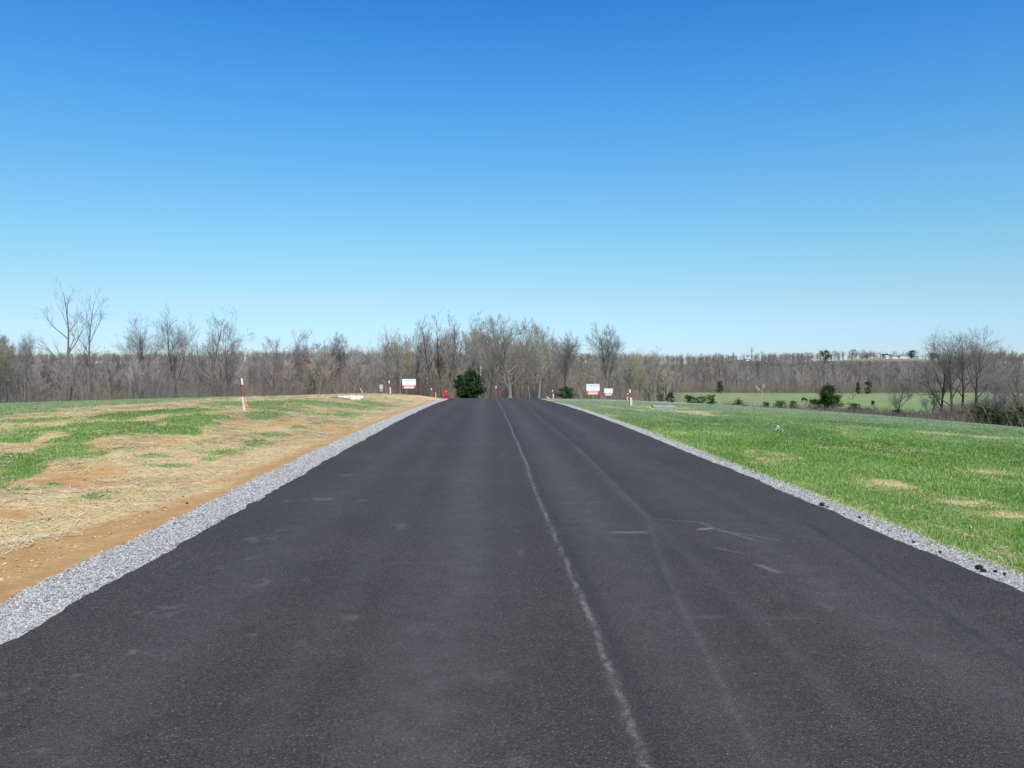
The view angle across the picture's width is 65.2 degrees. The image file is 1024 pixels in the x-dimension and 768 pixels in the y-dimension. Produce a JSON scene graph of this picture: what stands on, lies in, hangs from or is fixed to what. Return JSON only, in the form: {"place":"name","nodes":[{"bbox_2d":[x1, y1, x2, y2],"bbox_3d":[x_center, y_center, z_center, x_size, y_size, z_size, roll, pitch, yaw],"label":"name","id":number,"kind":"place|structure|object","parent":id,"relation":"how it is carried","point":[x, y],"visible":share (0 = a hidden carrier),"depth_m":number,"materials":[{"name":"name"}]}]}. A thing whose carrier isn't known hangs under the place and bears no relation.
{"place":"outdoors","nodes":[
{"label":"outdoors","id":0,"kind":"place"},
{"bbox_2d":[0,393,421,553],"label":"lawn grass","id":1,"kind":"structure","parent":0,"point":[7,407],"depth_m":20.36,"materials":[{"name":"green plant"}]},
{"bbox_2d":[0,398,1023,767],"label":"road","id":2,"kind":"structure","parent":0,"point":[492,582],"depth_m":4.86,"materials":[{"name":"black asphalt"}]},
{"bbox_2d":[0,358,1023,607],"bbox_3d":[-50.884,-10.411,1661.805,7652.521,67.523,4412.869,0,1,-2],"label":"ground","id":3,"kind":"structure","parent":0,"point":[82,478],"depth_m":12.34,"materials":[{"name":"brown soil"}]},
{"bbox_2d":[0,337,17,387],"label":"woodland tree","id":4,"kind":"object","parent":3,"relation":"on","point":[7,354],"visible":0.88,"depth_m":126.40,"materials":[{"name":"brown plant"}]},
{"bbox_2d":[0,339,23,382],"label":"woodland tree","id":5,"kind":"object","parent":3,"relation":"on","point":[9,366],"visible":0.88,"depth_m":125.77,"materials":[{"name":"brown plant"}]},
{"bbox_2d":[0,333,28,402],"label":"bare tree","id":6,"kind":"object","parent":3,"relation":"on","point":[5,382],"visible":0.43,"depth_m":135.16,"materials":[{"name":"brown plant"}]},
{"bbox_2d":[3,336,37,400],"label":"woodland tree","id":7,"kind":"object","parent":3,"relation":"on","point":[15,351],"visible":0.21,"depth_m":159.47,"materials":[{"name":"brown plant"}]},
{"bbox_2d":[8,330,36,398],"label":"bare tree","id":8,"kind":"object","parent":3,"relation":"on","point":[24,348],"visible":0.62,"depth_m":141.12,"materials":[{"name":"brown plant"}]},
{"bbox_2d":[6,340,44,401],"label":"woodland tree","id":9,"kind":"object","parent":3,"relation":"on","point":[25,373],"visible":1,"depth_m":121.95,"materials":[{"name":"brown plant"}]},
{"bbox_2d":[26,349,50,401],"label":"woodland tree","id":10,"kind":"object","parent":3,"relation":"on","point":[37,374],"visible":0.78,"depth_m":128.07,"materials":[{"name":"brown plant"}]},
{"bbox_2d":[26,352,57,401],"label":"woodland tree","id":11,"kind":"object","parent":3,"relation":"on","point":[46,374],"visible":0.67,"depth_m":138.86,"materials":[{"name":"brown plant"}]},
{"bbox_2d":[49,352,75,400],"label":"woodland tree","id":12,"kind":"object","parent":3,"relation":"on","point":[60,377],"visible":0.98,"depth_m":123.73,"materials":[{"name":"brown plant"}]},
{"bbox_2d":[31,279,110,400],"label":"bare tree","id":13,"kind":"object","parent":3,"relation":"on","point":[68,352],"visible":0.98,"depth_m":150.08,"materials":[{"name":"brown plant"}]},
{"bbox_2d":[61,353,82,400],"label":"woodland tree","id":14,"kind":"object","parent":3,"relation":"on","point":[73,371],"visible":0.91,"depth_m":126.50,"materials":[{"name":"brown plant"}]},
{"bbox_2d":[70,349,87,396],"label":"woodland tree","id":15,"kind":"object","parent":3,"relation":"on","point":[81,370],"visible":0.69,"depth_m":140.70,"materials":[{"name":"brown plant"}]},
{"bbox_2d":[69,287,109,399],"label":"bare tree","id":16,"kind":"object","parent":3,"relation":"on","point":[88,362],"visible":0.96,"depth_m":152.47,"materials":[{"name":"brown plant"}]},
{"bbox_2d":[94,352,115,393],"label":"woodland tree","id":17,"kind":"object","parent":3,"relation":"on","point":[99,383],"visible":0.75,"depth_m":146.93,"materials":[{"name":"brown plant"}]},
{"bbox_2d":[98,355,124,396],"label":"woodland tree","id":18,"kind":"object","parent":3,"relation":"on","point":[109,372],"visible":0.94,"depth_m":134.01,"materials":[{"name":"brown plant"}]},
{"bbox_2d":[119,345,137,395],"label":"woodland tree","id":19,"kind":"object","parent":3,"relation":"on","point":[121,355],"visible":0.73,"depth_m":137.40,"materials":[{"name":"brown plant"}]},
{"bbox_2d":[125,349,147,395],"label":"woodland tree","id":20,"kind":"object","parent":3,"relation":"on","point":[134,370],"visible":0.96,"depth_m":124.40,"materials":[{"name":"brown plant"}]},
{"bbox_2d":[109,313,166,397],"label":"bare tree","id":21,"kind":"object","parent":3,"relation":"on","point":[141,345],"visible":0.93,"depth_m":145.19,"materials":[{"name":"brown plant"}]},
{"bbox_2d":[125,355,152,396],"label":"woodland tree","id":22,"kind":"object","parent":3,"relation":"on","point":[138,369],"visible":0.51,"depth_m":129.35,"materials":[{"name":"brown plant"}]},
{"bbox_2d":[137,352,157,397],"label":"woodland tree","id":23,"kind":"object","parent":3,"relation":"on","point":[146,371],"visible":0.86,"depth_m":128.44,"materials":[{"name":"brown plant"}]},
{"bbox_2d":[148,351,163,397],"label":"woodland tree","id":24,"kind":"object","parent":3,"relation":"on","point":[158,370],"visible":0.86,"depth_m":132.75,"materials":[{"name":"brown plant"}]},
{"bbox_2d":[152,348,171,392],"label":"woodland tree","id":25,"kind":"object","parent":3,"relation":"on","point":[161,367],"visible":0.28,"depth_m":176.00,"materials":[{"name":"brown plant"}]},
{"bbox_2d":[151,352,175,396],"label":"woodland tree","id":26,"kind":"object","parent":3,"relation":"on","point":[161,373],"visible":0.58,"depth_m":157.51,"materials":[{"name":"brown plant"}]},
{"bbox_2d":[161,354,179,392],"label":"woodland tree","id":27,"kind":"object","parent":3,"relation":"on","point":[168,374],"visible":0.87,"depth_m":141.15,"materials":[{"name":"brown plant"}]},
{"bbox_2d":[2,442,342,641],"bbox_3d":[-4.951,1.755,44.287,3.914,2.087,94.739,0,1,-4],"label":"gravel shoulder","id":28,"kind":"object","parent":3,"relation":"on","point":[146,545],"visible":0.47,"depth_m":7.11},
{"bbox_2d":[0,399,446,644],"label":"gravel stones","id":29,"kind":"object","parent":28,"relation":"on","point":[21,626],"visible":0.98,"depth_m":7.20,"materials":[{"name":"grey gravel"}]},
{"bbox_2d":[149,308,200,393],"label":"bare tree","id":30,"kind":"object","parent":3,"relation":"on","point":[178,344],"visible":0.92,"depth_m":142.29,"materials":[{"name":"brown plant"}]},
{"bbox_2d":[173,307,239,396],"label":"bare tree","id":31,"kind":"object","parent":3,"relation":"on","point":[215,342],"visible":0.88,"depth_m":140.44,"materials":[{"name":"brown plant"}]},
{"bbox_2d":[0,394,418,553],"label":"straw mulch","id":32,"kind":"object","parent":3,"relation":"on","point":[385,411],"visible":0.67,"depth_m":16.95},
{"bbox_2d":[176,318,258,395],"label":"bare tree","id":33,"kind":"object","parent":3,"relation":"on","point":[225,372],"visible":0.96,"depth_m":137.29,"materials":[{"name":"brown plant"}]},
{"bbox_2d":[0,393,436,579],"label":"clay clods","id":34,"kind":"object","parent":3,"relation":"on","point":[112,530],"visible":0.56,"depth_m":11.72,"materials":[{"name":"brown soil"}]},
{"bbox_2d":[217,350,249,393],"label":"woodland tree","id":35,"kind":"object","parent":3,"relation":"on","point":[229,377],"visible":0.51,"depth_m":148.01,"materials":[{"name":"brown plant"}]},
{"bbox_2d":[235,359,248,388],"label":"woodland tree","id":36,"kind":"object","parent":3,"relation":"on","point":[244,378],"visible":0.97,"depth_m":129.31,"materials":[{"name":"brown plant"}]},
{"bbox_2d":[240,350,284,388],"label":"woodland tree","id":37,"kind":"object","parent":3,"relation":"on","point":[247,358],"visible":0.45,"depth_m":171.97,"materials":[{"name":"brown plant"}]},
{"bbox_2d":[249,336,289,395],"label":"bare tree","id":38,"kind":"object","parent":3,"relation":"on","point":[273,362],"visible":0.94,"depth_m":139.42,"materials":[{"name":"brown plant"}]},
{"bbox_2d":[281,352,297,394],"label":"woodland tree","id":39,"kind":"object","parent":3,"relation":"on","point":[292,366],"visible":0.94,"depth_m":125.20,"materials":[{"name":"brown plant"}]},
{"bbox_2d":[282,327,316,391],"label":"bare tree","id":40,"kind":"object","parent":3,"relation":"on","point":[298,348],"visible":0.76,"depth_m":145.53,"materials":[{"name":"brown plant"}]},
{"bbox_2d":[269,342,343,394],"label":"bare tree","id":41,"kind":"object","parent":3,"relation":"on","point":[308,361],"visible":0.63,"depth_m":128.24,"materials":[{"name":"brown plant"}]},
{"bbox_2d":[304,337,340,393],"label":"woodland tree","id":42,"kind":"object","parent":3,"relation":"on","point":[318,360],"visible":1,"depth_m":122.06,"materials":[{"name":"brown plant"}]},
{"bbox_2d":[0,356,654,402],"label":"undergrowth","id":43,"kind":"object","parent":3,"relation":"on","point":[438,390],"visible":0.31,"depth_m":130.28,"materials":[{"name":"brown plant"}]},
{"bbox_2d":[327,333,351,392],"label":"bare tree","id":44,"kind":"object","parent":3,"relation":"on","point":[340,351],"visible":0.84,"depth_m":144.26,"materials":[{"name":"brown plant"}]},
{"bbox_2d":[321,346,369,389],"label":"woodland tree","id":45,"kind":"object","parent":3,"relation":"on","point":[346,364],"visible":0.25,"depth_m":165.17,"materials":[{"name":"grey plant"}]},
{"bbox_2d":[348,343,365,390],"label":"woodland tree","id":46,"kind":"object","parent":3,"relation":"on","point":[357,365],"visible":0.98,"depth_m":131.30,"materials":[{"name":"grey plant"}]},
{"bbox_2d":[366,341,380,389],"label":"woodland tree","id":47,"kind":"object","parent":3,"relation":"on","point":[370,368],"visible":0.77,"depth_m":148.39,"materials":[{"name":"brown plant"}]},
{"bbox_2d":[357,345,393,384],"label":"woodland tree","id":48,"kind":"object","parent":3,"relation":"on","point":[375,352],"visible":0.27,"depth_m":166.84,"materials":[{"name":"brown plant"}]},
{"bbox_2d":[366,330,398,393],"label":"bare tree","id":49,"kind":"object","parent":3,"relation":"on","point":[386,337],"visible":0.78,"depth_m":137.34,"materials":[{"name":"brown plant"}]},
{"bbox_2d":[371,340,395,392],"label":"woodland tree","id":50,"kind":"object","parent":3,"relation":"on","point":[385,365],"visible":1,"depth_m":122.55,"materials":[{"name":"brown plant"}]},
{"bbox_2d":[391,339,407,392],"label":"woodland tree","id":51,"kind":"object","parent":3,"relation":"on","point":[401,368],"visible":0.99,"depth_m":125.65,"materials":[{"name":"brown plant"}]},
{"bbox_2d":[391,340,416,393],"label":"woodland tree","id":52,"kind":"object","parent":3,"relation":"on","point":[408,365],"visible":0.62,"depth_m":137.65,"materials":[{"name":"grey plant"}]},
{"bbox_2d":[402,379,415,388],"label":"yard sign","id":53,"kind":"object","parent":3,"relation":"on","point":[408,383],"visible":0.97,"depth_m":71.00,"materials":[{"name":"white paint"}]},
{"bbox_2d":[406,320,427,394],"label":"bare tree","id":54,"kind":"object","parent":3,"relation":"on","point":[416,362],"visible":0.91,"depth_m":138.10,"materials":[{"name":"grey plant"}]},
{"bbox_2d":[408,345,429,393],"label":"woodland tree","id":55,"kind":"object","parent":3,"relation":"on","point":[420,370],"visible":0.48,"depth_m":146.35,"materials":[{"name":"brown plant"}]},
{"bbox_2d":[413,314,440,396],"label":"bare tree","id":56,"kind":"object","parent":3,"relation":"on","point":[428,346],"visible":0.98,"depth_m":135.94,"materials":[{"name":"grey plant"}]},
{"bbox_2d":[421,331,444,391],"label":"woodland tree","id":57,"kind":"object","parent":3,"relation":"on","point":[430,364],"visible":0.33,"depth_m":151.83,"materials":[{"name":"brown plant"}]},
{"bbox_2d":[425,310,456,397],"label":"bare tree","id":58,"kind":"object","parent":3,"relation":"on","point":[438,357],"visible":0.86,"depth_m":137.97,"materials":[{"name":"brown plant"}]},
{"bbox_2d":[419,328,463,380],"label":"woodland tree","id":59,"kind":"object","parent":3,"relation":"on","point":[442,352],"visible":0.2,"depth_m":168.23,"materials":[{"name":"brown plant"}]},
{"bbox_2d":[433,332,452,384],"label":"woodland tree","id":60,"kind":"object","parent":3,"relation":"on","point":[443,362],"visible":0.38,"depth_m":141.05,"materials":[{"name":"brown plant"}]},
{"bbox_2d":[441,332,460,396],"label":"woodland tree","id":61,"kind":"object","parent":3,"relation":"on","point":[451,344],"visible":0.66,"depth_m":134.04,"materials":[{"name":"brown plant"}]},
{"bbox_2d":[442,324,462,395],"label":"woodland tree","id":62,"kind":"object","parent":3,"relation":"on","point":[453,352],"visible":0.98,"depth_m":128.40,"materials":[{"name":"brown plant"}]},
{"bbox_2d":[438,310,469,397],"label":"bare tree","id":63,"kind":"object","parent":3,"relation":"on","point":[455,367],"visible":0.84,"depth_m":133.86,"materials":[{"name":"brown plant"}]},
{"bbox_2d":[453,327,485,372],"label":"woodland tree","id":64,"kind":"object","parent":3,"relation":"on","point":[466,363],"visible":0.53,"depth_m":134.05,"materials":[{"name":"brown plant"}]},
{"bbox_2d":[451,367,490,397],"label":"cedar tree","id":65,"kind":"object","parent":3,"relation":"on","point":[471,384],"visible":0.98,"depth_m":99.14,"materials":[{"name":"green plant"}]},
{"bbox_2d":[457,313,485,370],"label":"bare tree","id":66,"kind":"object","parent":3,"relation":"on","point":[468,348],"visible":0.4,"depth_m":140.78,"materials":[{"name":"brown plant"}]},
{"bbox_2d":[469,319,484,397],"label":"woodland tree","id":67,"kind":"object","parent":3,"relation":"on","point":[478,355],"visible":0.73,"depth_m":130.07,"materials":[{"name":"brown plant"}]},
{"bbox_2d":[480,335,529,397],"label":"woodland tree","id":68,"kind":"object","parent":3,"relation":"on","point":[513,365],"visible":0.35,"depth_m":124.16,"materials":[{"name":"brown plant"}]},
{"bbox_2d":[465,312,558,397],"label":"bare tree","id":69,"kind":"object","parent":3,"relation":"on","point":[497,346],"visible":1,"depth_m":117.95,"materials":[{"name":"grey plant"}]},
{"bbox_2d":[0,347,1023,402],"bbox_3d":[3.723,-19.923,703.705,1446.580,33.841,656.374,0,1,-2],"label":"woodland","id":70,"kind":"object","parent":3,"relation":"on","point":[799,358],"visible":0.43,"depth_m":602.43,"materials":[{"name":"brown plant"}]},
{"bbox_2d":[505,323,553,397],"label":"bare tree","id":71,"kind":"object","parent":3,"relation":"on","point":[543,347],"visible":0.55,"depth_m":127.42,"materials":[{"name":"brown plant"}]},
{"bbox_2d":[511,324,560,391],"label":"woodland tree","id":72,"kind":"object","parent":3,"relation":"on","point":[536,339],"visible":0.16,"depth_m":178.32,"materials":[{"name":"brown plant"}]},
{"bbox_2d":[534,344,555,392],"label":"woodland tree","id":73,"kind":"object","parent":3,"relation":"on","point":[543,379],"visible":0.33,"depth_m":147.05,"materials":[{"name":"brown plant"}]},
{"bbox_2d":[527,335,576,391],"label":"woodland tree","id":74,"kind":"object","parent":3,"relation":"on","point":[555,344],"visible":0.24,"depth_m":156.71,"materials":[{"name":"brown plant"}]},
{"bbox_2d":[541,341,563,397],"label":"woodland tree","id":75,"kind":"object","parent":3,"relation":"on","point":[551,368],"visible":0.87,"depth_m":125.48,"materials":[{"name":"brown plant"}]},
{"bbox_2d":[555,385,575,398],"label":"bush","id":76,"kind":"object","parent":3,"relation":"on","point":[566,393],"visible":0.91,"depth_m":111.63,"materials":[{"name":"green plant"}]},
{"bbox_2d":[549,331,582,385],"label":"bare tree","id":77,"kind":"object","parent":3,"relation":"on","point":[568,351],"visible":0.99,"depth_m":123.06,"materials":[{"name":"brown plant"}]},
{"bbox_2d":[586,384,599,398],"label":"yard sign","id":78,"kind":"object","parent":3,"relation":"on","point":[592,389],"visible":0.98,"depth_m":71.02,"materials":[{"name":"white paint"}]},
{"bbox_2d":[583,322,625,397],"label":"bare tree","id":79,"kind":"object","parent":3,"relation":"on","point":[609,346],"visible":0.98,"depth_m":127.34,"materials":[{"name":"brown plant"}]},
{"bbox_2d":[586,347,634,396],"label":"woodland tree","id":80,"kind":"object","parent":3,"relation":"on","point":[618,369],"visible":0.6,"depth_m":151.09,"materials":[{"name":"brown plant"}]},
{"bbox_2d":[618,350,643,395],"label":"woodland tree","id":81,"kind":"object","parent":3,"relation":"on","point":[629,376],"visible":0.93,"depth_m":151.54,"materials":[{"name":"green plant"}]},
{"bbox_2d":[634,359,649,400],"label":"woodland tree","id":82,"kind":"object","parent":3,"relation":"on","point":[641,385],"visible":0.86,"depth_m":154.50,"materials":[{"name":"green plant"}]},
{"bbox_2d":[636,351,660,400],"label":"woodland tree","id":83,"kind":"object","parent":3,"relation":"on","point":[651,378],"visible":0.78,"depth_m":156.47,"materials":[{"name":"brown plant"}]},
{"bbox_2d":[646,345,672,400],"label":"woodland tree","id":84,"kind":"object","parent":3,"relation":"on","point":[660,360],"visible":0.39,"depth_m":238.98,"materials":[{"name":"brown plant"}]},
{"bbox_2d":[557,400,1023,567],"bbox_3d":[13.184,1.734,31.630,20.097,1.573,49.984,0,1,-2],"label":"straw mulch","id":85,"kind":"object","parent":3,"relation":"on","point":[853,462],"visible":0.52,"depth_m":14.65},
{"bbox_2d":[620,377,1023,392],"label":"undergrowth","id":86,"kind":"object","parent":3,"relation":"on","point":[752,389],"visible":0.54,"depth_m":349.73,"materials":[{"name":"brown plant"}]},
{"bbox_2d":[815,381,846,409],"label":"cedar tree","id":87,"kind":"object","parent":3,"relation":"on","point":[827,396],"visible":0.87,"depth_m":189.13,"materials":[{"name":"green plant"}]},
{"bbox_2d":[705,392,1023,426],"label":"hedgerow brush","id":88,"kind":"object","parent":3,"relation":"on","point":[954,414],"visible":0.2,"depth_m":157.30,"materials":[{"name":"brown plant"}]},
{"bbox_2d":[885,373,913,409],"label":"bare tree","id":89,"kind":"object","parent":3,"relation":"on","point":[899,400],"visible":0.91,"depth_m":167.77,"materials":[{"name":"brown plant"}]},
{"bbox_2d":[919,386,941,411],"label":"bare tree","id":90,"kind":"object","parent":3,"relation":"on","point":[924,403],"visible":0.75,"depth_m":165.85,"materials":[{"name":"brown plant"}]},
{"bbox_2d":[911,331,969,411],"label":"bare tree","id":91,"kind":"object","parent":3,"relation":"on","point":[946,380],"visible":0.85,"depth_m":160.18,"materials":[{"name":"brown plant"}]},
{"bbox_2d":[896,327,993,408],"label":"bare tree","id":92,"kind":"object","parent":3,"relation":"on","point":[949,376],"visible":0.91,"depth_m":158.29,"materials":[{"name":"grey plant"}]},
{"bbox_2d":[930,334,984,410],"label":"bare tree","id":93,"kind":"object","parent":3,"relation":"on","point":[963,389],"visible":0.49,"depth_m":162.00,"materials":[{"name":"brown plant"}]},
{"bbox_2d":[939,325,1023,409],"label":"bare tree","id":94,"kind":"object","parent":3,"relation":"on","point":[979,358],"visible":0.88,"depth_m":156.22,"materials":[{"name":"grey plant"}]},
{"bbox_2d":[963,405,1001,423],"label":"shrub","id":95,"kind":"object","parent":3,"relation":"on","point":[981,410],"visible":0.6,"depth_m":149.45,"materials":[{"name":"green plant"}]},
{"bbox_2d":[980,382,1016,422],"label":"bare tree","id":96,"kind":"object","parent":3,"relation":"on","point":[1001,401],"visible":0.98,"depth_m":148.57,"materials":[{"name":"brown plant"}]},
{"bbox_2d":[984,348,1023,405],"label":"bare tree","id":97,"kind":"object","parent":3,"relation":"on","point":[1007,383],"visible":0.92,"depth_m":151.27,"materials":[{"name":"brown plant"}]},
{"bbox_2d":[987,407,1021,425],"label":"shrub","id":98,"kind":"object","parent":3,"relation":"on","point":[1003,415],"visible":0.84,"depth_m":145.73,"materials":[{"name":"green plant"}]},
{"bbox_2d":[988,367,1023,403],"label":"bare tree","id":99,"kind":"object","parent":3,"relation":"on","point":[1010,383],"visible":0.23,"depth_m":157.39,"materials":[{"name":"brown plant"}]},
{"bbox_2d":[1011,403,1023,426],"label":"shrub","id":100,"kind":"object","parent":3,"relation":"on","point":[1019,411],"visible":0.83,"depth_m":145.58,"materials":[{"name":"green plant"}]},
{"bbox_2d":[0,0,1023,363],"label":"sky","id":101,"kind":"structure","parent":0,"point":[703,177],"materials":[{"name":"blue"}]},
{"bbox_2d":[553,400,1023,577],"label":"lawn grass","id":102,"kind":"structure","parent":0,"point":[907,426],"depth_m":16.04,"materials":[{"name":"green plant"}]},
{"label":"gravel shoulder","id":103,"kind":"structure","parent":0,"visible":0},
{"bbox_2d":[555,402,1023,591],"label":"gravel stones","id":104,"kind":"object","parent":103,"relation":"on","point":[951,555],"visible":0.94,"depth_m":8.31,"materials":[{"name":"grey gravel"}]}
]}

